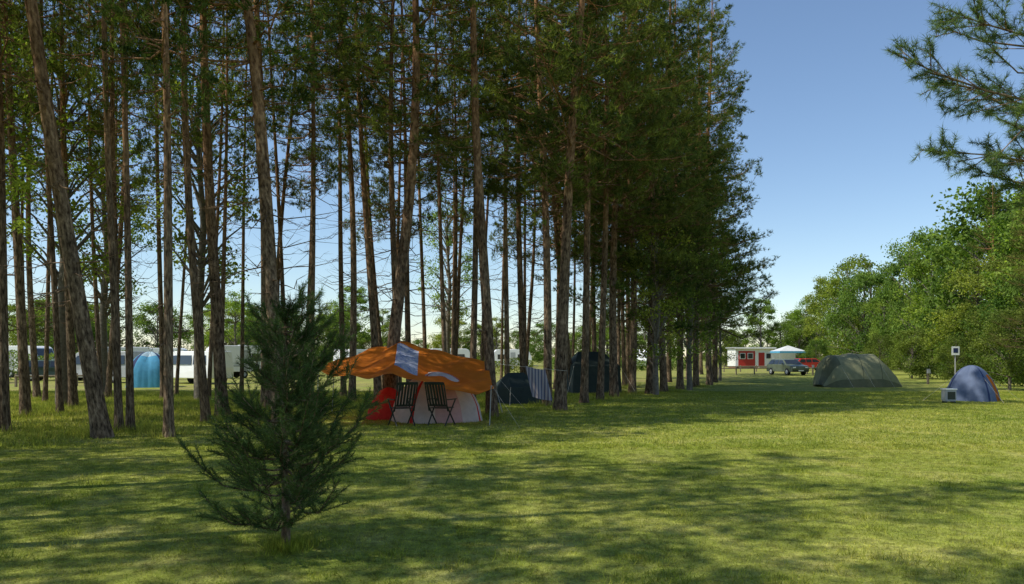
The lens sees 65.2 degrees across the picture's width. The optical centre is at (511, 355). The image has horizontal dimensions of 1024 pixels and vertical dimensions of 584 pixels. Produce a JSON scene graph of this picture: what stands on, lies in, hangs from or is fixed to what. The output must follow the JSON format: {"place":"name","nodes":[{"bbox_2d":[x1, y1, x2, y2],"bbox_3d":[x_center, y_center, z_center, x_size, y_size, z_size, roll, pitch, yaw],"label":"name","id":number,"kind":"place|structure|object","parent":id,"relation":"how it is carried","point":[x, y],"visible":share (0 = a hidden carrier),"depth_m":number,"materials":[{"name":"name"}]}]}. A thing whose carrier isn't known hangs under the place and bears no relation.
{"place":"outdoors","nodes":[
{"label":"outdoors","id":0,"kind":"place"},
{"bbox_2d":[0,357,1023,583],"bbox_3d":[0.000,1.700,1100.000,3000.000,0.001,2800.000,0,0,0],"label":"ground","id":1,"kind":"structure","parent":0,"point":[758,381],"depth_m":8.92,"materials":[{"name":"green plant"}]},
{"bbox_2d":[0,1,53,236],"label":"birch tree","id":2,"kind":"object","parent":1,"relation":"on","point":[23,185],"visible":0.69,"depth_m":20.40,"materials":[{"name":"green plant"}]},
{"bbox_2d":[0,0,55,431],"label":"pine tree","id":3,"kind":"object","parent":1,"relation":"on","point":[5,416],"visible":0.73,"depth_m":18.00,"materials":[{"name":"green plant"}]},
{"bbox_2d":[4,0,85,396],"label":"pine tree","id":4,"kind":"object","parent":1,"relation":"on","point":[36,389],"visible":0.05,"depth_m":32.17,"materials":[{"name":"green plant"}]},
{"bbox_2d":[0,0,91,415],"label":"pine tree","id":5,"kind":"object","parent":1,"relation":"on","point":[24,380],"visible":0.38,"depth_m":22.34,"materials":[{"name":"green plant"}]},
{"bbox_2d":[13,0,82,412],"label":"pine tree","id":6,"kind":"object","parent":1,"relation":"on","point":[58,369],"visible":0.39,"depth_m":23.97,"materials":[{"name":"green plant"}]},
{"bbox_2d":[11,0,85,400],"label":"pine tree","id":7,"kind":"object","parent":1,"relation":"on","point":[46,363],"visible":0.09,"depth_m":29.91,"materials":[{"name":"green plant"}]},
{"bbox_2d":[0,0,143,438],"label":"pine tree","id":8,"kind":"object","parent":1,"relation":"on","point":[99,423],"visible":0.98,"depth_m":16.50,"materials":[{"name":"green plant"}]},
{"bbox_2d":[2,26,143,404],"bbox_3d":[-15.125,-4.641,27.175,4.785,12.889,4.676,0,0,6],"label":"birch tree","id":9,"kind":"object","parent":1,"relation":"on","point":[60,275],"visible":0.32,"depth_m":26.89,"materials":[{"name":"green plant"}]},
{"bbox_2d":[4,0,142,406],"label":"pine tree","id":10,"kind":"object","parent":1,"relation":"on","point":[73,399],"visible":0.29,"depth_m":26.28,"materials":[{"name":"green plant"}]},
{"bbox_2d":[47,0,131,385],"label":"pine tree","id":11,"kind":"object","parent":1,"relation":"on","point":[97,327],"visible":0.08,"depth_m":29.15,"materials":[{"name":"green plant"}]},
{"bbox_2d":[53,113,163,391],"bbox_3d":[-18.200,-4.641,36.085,4.676,12.889,4.785,0,0,-38],"label":"birch tree","id":12,"kind":"object","parent":1,"relation":"on","point":[103,336],"visible":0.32,"depth_m":35.87,"materials":[{"name":"green plant"}]},
{"bbox_2d":[41,0,176,430],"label":"pine tree","id":13,"kind":"object","parent":1,"relation":"on","point":[116,355],"visible":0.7,"depth_m":17.83,"materials":[{"name":"green plant"}]},
{"bbox_2d":[77,0,152,330],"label":"pine tree","id":14,"kind":"object","parent":1,"relation":"on","point":[118,179],"visible":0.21,"depth_m":34.94,"materials":[{"name":"green plant"}]},
{"bbox_2d":[76,0,161,430],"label":"pine tree","id":15,"kind":"object","parent":1,"relation":"on","point":[130,408],"visible":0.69,"depth_m":18.34,"materials":[{"name":"green plant"}]},
{"bbox_2d":[58,0,180,377],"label":"pine tree","id":16,"kind":"object","parent":1,"relation":"on","point":[95,112],"visible":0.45,"depth_m":21.86,"materials":[{"name":"green plant"}]},
{"bbox_2d":[74,0,181,397],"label":"pine tree","id":17,"kind":"object","parent":1,"relation":"on","point":[108,384],"visible":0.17,"depth_m":32.30,"materials":[{"name":"green plant"}]},
{"bbox_2d":[125,351,159,387],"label":"light blue dome tent","id":18,"kind":"object","parent":1,"relation":"on","point":[147,373],"visible":0.73,"depth_m":43.08,"materials":[{"name":"blue fabric"}]},
{"bbox_2d":[114,0,180,397],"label":"pine tree","id":19,"kind":"object","parent":1,"relation":"on","point":[160,315],"visible":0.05,"depth_m":31.50,"materials":[{"name":"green plant"}]},
{"bbox_2d":[89,0,222,437],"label":"pine tree","id":20,"kind":"object","parent":1,"relation":"on","point":[168,388],"visible":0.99,"depth_m":16.75,"materials":[{"name":"green plant"}]},
{"bbox_2d":[128,0,215,342],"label":"pine tree","id":21,"kind":"object","parent":1,"relation":"on","point":[141,142],"visible":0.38,"depth_m":24.76,"materials":[{"name":"green plant"}]},
{"bbox_2d":[128,0,257,422],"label":"pine tree","id":22,"kind":"object","parent":1,"relation":"on","point":[205,409],"visible":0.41,"depth_m":20.38,"materials":[{"name":"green plant"}]},
{"bbox_2d":[172,12,218,393],"bbox_3d":[-14.196,-8.048,35.320,2.535,19.807,2.683,2,-2,15],"label":"pine tree","id":23,"kind":"object","parent":1,"relation":"on","point":[176,389],"visible":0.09,"depth_m":34.89,"materials":[{"name":"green plant"}]},
{"bbox_2d":[173,351,233,382],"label":"caravan","id":24,"kind":"object","parent":1,"relation":"on","point":[187,364],"visible":0.31,"depth_m":48.65,"materials":[{"name":"paint"}]},
{"bbox_2d":[132,53,276,398],"bbox_3d":[-11.921,-4.958,31.088,4.910,13.534,5.024,0,0,-37],"label":"birch tree","id":25,"kind":"object","parent":1,"relation":"on","point":[201,251],"visible":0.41,"depth_m":30.88,"materials":[{"name":"green plant"}]},
{"bbox_2d":[136,0,273,416],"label":"pine tree","id":26,"kind":"object","parent":1,"relation":"on","point":[215,302],"visible":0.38,"depth_m":22.35,"materials":[{"name":"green plant"}]},
{"bbox_2d":[194,2,248,398],"bbox_3d":[-10.900,-8.875,30.358,2.584,21.482,2.554,2,-1,-38],"label":"pine tree","id":27,"kind":"object","parent":1,"relation":"on","point":[210,359],"visible":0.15,"depth_m":30.20,"materials":[{"name":"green plant"}]},
{"bbox_2d":[187,1,276,341],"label":"pine tree","id":28,"kind":"object","parent":1,"relation":"on","point":[226,162],"visible":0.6,"depth_m":28.02,"materials":[{"name":"green plant"}]},
{"bbox_2d":[99,0,384,426],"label":"pine tree","id":29,"kind":"object","parent":1,"relation":"on","point":[270,270],"visible":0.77,"depth_m":19.54,"materials":[{"name":"green plant"}]},
{"bbox_2d":[212,0,276,393],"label":"pine tree","id":30,"kind":"object","parent":1,"relation":"on","point":[242,302],"visible":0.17,"depth_m":34.97,"materials":[{"name":"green plant"}]},
{"bbox_2d":[190,0,327,407],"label":"pine tree","id":31,"kind":"object","parent":1,"relation":"on","point":[257,10],"visible":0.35,"depth_m":26.30,"materials":[{"name":"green plant"}]},
{"bbox_2d":[230,0,307,328],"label":"pine tree","id":32,"kind":"object","parent":1,"relation":"on","point":[281,259],"visible":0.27,"depth_m":30.50,"materials":[{"name":"green plant"}]},
{"bbox_2d":[175,278,390,547],"bbox_3d":[-2.009,0.498,7.133,1.787,2.466,1.928,0,0,-34],"label":"young pine tree","id":33,"kind":"object","parent":1,"relation":"on","point":[304,424],"visible":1,"depth_m":6.88,"materials":[{"name":"green plant"}]},
{"bbox_2d":[241,0,336,309],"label":"pine tree","id":34,"kind":"object","parent":1,"relation":"on","point":[287,163],"visible":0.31,"depth_m":32.65,"materials":[{"name":"green plant"}]},
{"bbox_2d":[279,0,343,374],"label":"pine tree","id":35,"kind":"object","parent":1,"relation":"on","point":[306,180],"visible":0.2,"depth_m":37.07,"materials":[{"name":"green plant"}]},
{"bbox_2d":[268,0,357,398],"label":"pine tree","id":36,"kind":"object","parent":1,"relation":"on","point":[314,147],"visible":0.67,"depth_m":26.92,"materials":[{"name":"green plant"}]},
{"bbox_2d":[292,0,390,395],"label":"pine tree","id":37,"kind":"object","parent":1,"relation":"on","point":[340,268],"visible":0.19,"depth_m":32.77,"materials":[{"name":"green plant"}]},
{"bbox_2d":[287,0,403,400],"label":"pine tree","id":38,"kind":"object","parent":1,"relation":"on","point":[353,341],"visible":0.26,"depth_m":29.94,"materials":[{"name":"green plant"}]},
{"bbox_2d":[280,0,412,398],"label":"pine tree","id":39,"kind":"object","parent":1,"relation":"on","point":[377,385],"visible":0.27,"depth_m":29.91,"materials":[{"name":"green plant"}]},
{"bbox_2d":[327,1,402,386],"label":"pine tree","id":40,"kind":"object","parent":1,"relation":"on","point":[346,179],"visible":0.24,"depth_m":39.47,"materials":[{"name":"green plant"}]},
{"bbox_2d":[319,0,453,388],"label":"pine tree","id":41,"kind":"object","parent":1,"relation":"on","point":[392,206],"visible":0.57,"depth_m":27.38,"materials":[{"name":"green plant"}]},
{"bbox_2d":[359,1,434,293],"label":"pine tree","id":42,"kind":"object","parent":1,"relation":"on","point":[374,199],"visible":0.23,"depth_m":36.47,"materials":[{"name":"green plant"}]},
{"bbox_2d":[388,382,417,426],"bbox_3d":[-2.667,1.169,19.531,0.595,1.087,0.717,0,0,-29],"label":"folding garden chair","id":43,"kind":"object","parent":1,"relation":"on","point":[409,403],"visible":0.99,"depth_m":19.34,"materials":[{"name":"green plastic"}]},
{"bbox_2d":[351,0,469,381],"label":"pine tree","id":44,"kind":"object","parent":1,"relation":"on","point":[385,184],"visible":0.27,"depth_m":34.02,"materials":[{"name":"green plant"}]},
{"bbox_2d":[287,0,552,389],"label":"pine tree","id":45,"kind":"object","parent":1,"relation":"on","point":[413,154],"visible":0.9,"depth_m":23.44,"materials":[{"name":"green plant"}]},
{"bbox_2d":[393,0,446,348],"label":"pine tree","id":46,"kind":"object","parent":1,"relation":"on","point":[423,333],"visible":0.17,"depth_m":41.41,"materials":[{"name":"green plant"}]},
{"bbox_2d":[317,341,524,427],"bbox_3d":[-2.449,0.632,21.305,5.863,2.144,5.414,0,0,0],"label":"orange tarpaulin","id":47,"kind":"object","parent":1,"relation":"on","point":[404,359],"visible":0.82,"depth_m":21.84,"materials":[{"name":"fabric"}]},
{"bbox_2d":[366,372,482,423],"bbox_3d":[-2.317,1.060,21.326,2.890,1.280,2.567,0,0,-20],"label":"igloo tent","id":48,"kind":"object","parent":1,"relation":"on","point":[466,408],"visible":0.68,"depth_m":20.51,"materials":[{"name":"beige fabric"}]},
{"bbox_2d":[398,0,471,351],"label":"pine tree","id":49,"kind":"object","parent":1,"relation":"on","point":[442,293],"visible":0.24,"depth_m":31.55,"materials":[{"name":"green plant"}]},
{"bbox_2d":[424,382,456,425],"bbox_3d":[-1.761,1.169,19.626,0.595,1.087,0.717,0,0,20],"label":"folding garden chair","id":50,"kind":"object","parent":1,"relation":"on","point":[435,399],"visible":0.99,"depth_m":19.42,"materials":[{"name":"green plastic"}]},
{"bbox_2d":[413,194,487,353],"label":"birch tree","id":51,"kind":"object","parent":1,"relation":"on","point":[448,291],"visible":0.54,"depth_m":47.85,"materials":[{"name":"green plant"}]},
{"bbox_2d":[430,10,472,353],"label":"pine tree","id":52,"kind":"object","parent":1,"relation":"on","point":[452,219],"visible":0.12,"depth_m":44.18,"materials":[{"name":"green plant"}]},
{"bbox_2d":[418,0,491,355],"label":"pine tree","id":53,"kind":"object","parent":1,"relation":"on","point":[456,216],"visible":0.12,"depth_m":35.76,"materials":[{"name":"green plant"}]},
{"bbox_2d":[435,0,501,355],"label":"pine tree","id":54,"kind":"object","parent":1,"relation":"on","point":[459,254],"visible":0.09,"depth_m":38.09,"materials":[{"name":"green plant"}]},
{"bbox_2d":[8,284,937,367],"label":"distant trees","id":55,"kind":"object","parent":1,"relation":"on","point":[233,307],"visible":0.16,"depth_m":123.83,"materials":[{"name":"green plant"}]},
{"bbox_2d":[419,0,532,398],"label":"pine tree","id":56,"kind":"object","parent":1,"relation":"on","point":[473,337],"visible":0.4,"depth_m":29.03,"materials":[{"name":"green plant"}]},
{"bbox_2d":[417,0,567,416],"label":"pine tree","id":57,"kind":"object","parent":1,"relation":"on","point":[488,340],"visible":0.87,"depth_m":22.48,"materials":[{"name":"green plant"}]},
{"bbox_2d":[452,0,558,375],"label":"pine tree","id":58,"kind":"object","parent":1,"relation":"on","point":[506,312],"visible":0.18,"depth_m":31.80,"materials":[{"name":"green plant"}]},
{"bbox_2d":[488,23,523,378],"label":"pine tree","id":59,"kind":"object","parent":1,"relation":"on","point":[502,313],"visible":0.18,"depth_m":47.35,"materials":[{"name":"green plant"}]},
{"bbox_2d":[464,0,566,374],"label":"pine tree","id":60,"kind":"object","parent":1,"relation":"on","point":[522,333],"visible":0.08,"depth_m":33.87,"materials":[{"name":"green plant"}]},
{"bbox_2d":[496,372,541,404],"bbox_3d":[0.254,1.152,28.801,1.830,1.104,1.954,0,0,-29],"label":"navy tent","id":61,"kind":"object","parent":1,"relation":"on","point":[517,385],"visible":0.62,"depth_m":28.44,"materials":[{"name":"fabric"}]},
{"bbox_2d":[498,87,562,375],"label":"pine tree","id":62,"kind":"object","parent":1,"relation":"on","point":[533,259],"visible":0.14,"depth_m":42.91,"materials":[{"name":"green plant"}]},
{"bbox_2d":[443,0,634,405],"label":"pine tree","id":63,"kind":"object","parent":1,"relation":"on","point":[547,313],"visible":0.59,"depth_m":27.18,"materials":[{"name":"green plant"}]},
{"bbox_2d":[491,0,622,380],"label":"pine tree","id":64,"kind":"object","parent":1,"relation":"on","point":[556,236],"visible":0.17,"depth_m":36.40,"materials":[{"name":"green plant"}]},
{"bbox_2d":[442,0,720,410],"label":"pine tree","id":65,"kind":"object","parent":1,"relation":"on","point":[560,392],"visible":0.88,"depth_m":24.78,"materials":[{"name":"green plant"}]},
{"bbox_2d":[515,0,684,402],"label":"pine tree","id":66,"kind":"object","parent":1,"relation":"on","point":[584,385],"visible":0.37,"depth_m":28.59,"materials":[{"name":"green plant"}]},
{"bbox_2d":[567,352,634,393],"bbox_3d":[3.692,0.751,36.674,3.231,1.903,2.865,0,0,-11],"label":"dark family tent","id":67,"kind":"object","parent":1,"relation":"on","point":[573,383],"visible":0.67,"depth_m":36.02,"materials":[{"name":"fabric"}]},
{"bbox_2d":[547,12,657,351],"bbox_3d":[4.199,-9.155,39.547,6.313,22.043,5.889,1,-1,21],"label":"pine tree","id":68,"kind":"object","parent":1,"relation":"on","point":[593,328],"visible":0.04,"depth_m":39.25,"materials":[{"name":"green plant"}]},
{"bbox_2d":[526,0,691,399],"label":"pine tree","id":69,"kind":"object","parent":1,"relation":"on","point":[640,185],"visible":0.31,"depth_m":30.74,"materials":[{"name":"green plant"}]},
{"bbox_2d":[535,0,730,396],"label":"pine tree","id":70,"kind":"object","parent":1,"relation":"on","point":[648,222],"visible":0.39,"depth_m":32.50,"materials":[{"name":"green plant"}]},
{"bbox_2d":[551,0,725,393],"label":"pine tree","id":71,"kind":"object","parent":1,"relation":"on","point":[631,315],"visible":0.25,"depth_m":35.66,"materials":[{"name":"green plant"}]},
{"bbox_2d":[559,0,745,393],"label":"pine tree","id":72,"kind":"object","parent":1,"relation":"on","point":[649,367],"visible":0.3,"depth_m":35.45,"materials":[{"name":"green plant"}]},
{"bbox_2d":[619,224,697,394],"bbox_3d":[6.393,-2.012,34.911,3.282,7.621,3.854,0,0,-8],"label":"birch tree","id":73,"kind":"object","parent":1,"relation":"on","point":[656,323],"visible":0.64,"depth_m":34.87,"materials":[{"name":"green plant"}]},
{"bbox_2d":[590,0,739,391],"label":"pine tree","id":74,"kind":"object","parent":1,"relation":"on","point":[663,387],"visible":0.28,"depth_m":37.19,"materials":[{"name":"green plant"}]},
{"bbox_2d":[616,0,766,388],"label":"pine tree","id":75,"kind":"object","parent":1,"relation":"on","point":[680,375],"visible":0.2,"depth_m":39.95,"materials":[{"name":"green plant"}]},
{"bbox_2d":[664,232,733,389],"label":"birch tree","id":76,"kind":"object","parent":1,"relation":"on","point":[688,360],"visible":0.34,"depth_m":39.86,"materials":[{"name":"green plant"}]},
{"bbox_2d":[637,0,779,386],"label":"pine tree","id":77,"kind":"object","parent":1,"relation":"on","point":[727,281],"visible":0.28,"depth_m":43.00,"materials":[{"name":"green plant"}]},
{"bbox_2d":[663,0,778,384],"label":"pine tree","id":78,"kind":"object","parent":1,"relation":"on","point":[709,376],"visible":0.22,"depth_m":46.49,"materials":[{"name":"green plant"}]},
{"bbox_2d":[666,7,780,381],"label":"pine tree","id":79,"kind":"object","parent":1,"relation":"on","point":[753,312],"visible":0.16,"depth_m":51.89,"materials":[{"name":"green plant"}]},
{"bbox_2d":[801,275,832,359],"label":"deciduous tree","id":80,"kind":"object","parent":1,"relation":"on","point":[809,318],"visible":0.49,"depth_m":125.59,"materials":[{"name":"green plant"}]},
{"bbox_2d":[805,276,861,357],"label":"deciduous tree","id":81,"kind":"object","parent":1,"relation":"on","point":[817,329],"visible":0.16,"depth_m":116.36,"materials":[{"name":"green plant"}]},
{"bbox_2d":[812,254,875,354],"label":"deciduous tree","id":82,"kind":"object","parent":1,"relation":"on","point":[834,282],"visible":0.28,"depth_m":105.84,"materials":[{"name":"green plant"}]},
{"bbox_2d":[813,269,891,360],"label":"deciduous tree","id":83,"kind":"object","parent":1,"relation":"on","point":[846,298],"visible":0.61,"depth_m":97.29,"materials":[{"name":"green plant"}]},
{"bbox_2d":[813,353,902,387],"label":"green tunnel tent","id":84,"kind":"object","parent":1,"relation":"on","point":[850,370],"visible":0.99,"depth_m":43.37,"materials":[{"name":"green fabric"}]},
{"bbox_2d":[859,332,900,368],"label":"deciduous bush","id":85,"kind":"object","parent":1,"relation":"on","point":[886,344],"visible":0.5,"depth_m":71.47,"materials":[{"name":"green plant"}]},
{"bbox_2d":[860,283,909,361],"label":"deciduous tree","id":86,"kind":"object","parent":1,"relation":"on","point":[878,309],"visible":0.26,"depth_m":90.04,"materials":[{"name":"green plant"}]},
{"bbox_2d":[866,230,940,371],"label":"deciduous tree","id":87,"kind":"object","parent":1,"relation":"on","point":[894,271],"visible":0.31,"depth_m":84.03,"materials":[{"name":"green plant"}]},
{"bbox_2d":[886,327,935,378],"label":"deciduous bush","id":88,"kind":"object","parent":1,"relation":"on","point":[905,346],"visible":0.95,"depth_m":59.67,"materials":[{"name":"green plant"}]},
{"bbox_2d":[886,239,971,373],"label":"deciduous tree","id":89,"kind":"object","parent":1,"relation":"on","point":[915,270],"visible":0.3,"depth_m":75.73,"materials":[{"name":"green plant"}]},
{"bbox_2d":[919,265,967,374],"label":"deciduous tree","id":90,"kind":"object","parent":1,"relation":"on","point":[932,290],"visible":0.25,"depth_m":65.95,"materials":[{"name":"green plant"}]},
{"bbox_2d":[881,0,1023,222],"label":"pine tree","id":91,"kind":"object","parent":1,"relation":"on","point":[992,157],"visible":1,"depth_m":8.31,"materials":[{"name":"green plant"}]},
{"bbox_2d":[928,335,977,380],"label":"deciduous bush","id":92,"kind":"object","parent":1,"relation":"on","point":[961,341],"visible":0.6,"depth_m":51.84,"materials":[{"name":"green plant"}]},
{"bbox_2d":[911,217,1002,354],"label":"deciduous tree","id":93,"kind":"object","parent":1,"relation":"on","point":[966,257],"visible":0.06,"depth_m":72.30,"materials":[{"name":"green plant"}]},
{"bbox_2d":[907,177,1023,377],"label":"deciduous tree","id":94,"kind":"object","parent":1,"relation":"on","point":[972,210],"visible":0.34,"depth_m":63.20,"materials":[{"name":"green plant"}]},
{"bbox_2d":[917,253,1013,374],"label":"deciduous tree","id":95,"kind":"object","parent":1,"relation":"on","point":[966,279],"visible":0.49,"depth_m":55.92,"materials":[{"name":"green plant"}]},
{"bbox_2d":[925,365,1015,401],"bbox_3d":[17.582,1.027,30.600,2.706,1.353,2.706,0,0,43],"label":"blue dome tent","id":96,"kind":"object","parent":1,"relation":"on","point":[972,383],"visible":0.97,"depth_m":30.04,"materials":[{"name":"blue fabric"}]},
{"bbox_2d":[958,180,1007,375],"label":"deciduous tree","id":97,"kind":"object","parent":1,"relation":"on","point":[991,211],"visible":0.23,"depth_m":60.14,"materials":[{"name":"green plant"}]},
{"bbox_2d":[959,304,1023,389],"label":"deciduous bush","id":98,"kind":"object","parent":1,"relation":"on","point":[1011,363],"visible":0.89,"depth_m":39.82,"materials":[{"name":"green plant"}]},
{"bbox_2d":[959,255,1023,382],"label":"deciduous tree","id":99,"kind":"object","parent":1,"relation":"on","point":[995,264],"visible":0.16,"depth_m":50.50,"materials":[{"name":"green plant"}]},
{"bbox_2d":[964,273,1023,384],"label":"deciduous bush","id":100,"kind":"object","parent":1,"relation":"on","point":[1000,302],"visible":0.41,"depth_m":44.35,"materials":[{"name":"green plant"}]},
{"bbox_2d":[977,174,1023,342],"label":"deciduous tree","id":101,"kind":"object","parent":1,"relation":"on","point":[1006,237],"visible":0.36,"depth_m":54.17,"materials":[{"name":"green plant"}]},
{"bbox_2d":[977,206,1023,355],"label":"deciduous tree","id":102,"kind":"object","parent":1,"relation":"on","point":[991,275],"visible":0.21,"depth_m":46.53,"materials":[{"name":"green plant"}]},
{"bbox_2d":[987,171,1023,348],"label":"tree","id":103,"kind":"object","parent":1,"relation":"on","point":[992,338],"visible":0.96,"depth_m":38.37,"materials":[{"name":"green plant"}]},
{"bbox_2d":[3,0,1023,356],"label":"sky","id":104,"kind":"structure","parent":0,"point":[835,125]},
{"bbox_2d":[500,364,563,399],"bbox_3d":[0.661,0.802,24.412,2.101,1.115,0.096,0,0,-9],"label":"striped towel","id":105,"kind":"object","parent":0,"point":[538,383],"visible":1,"depth_m":24.44,"materials":[{"name":"fabric"}]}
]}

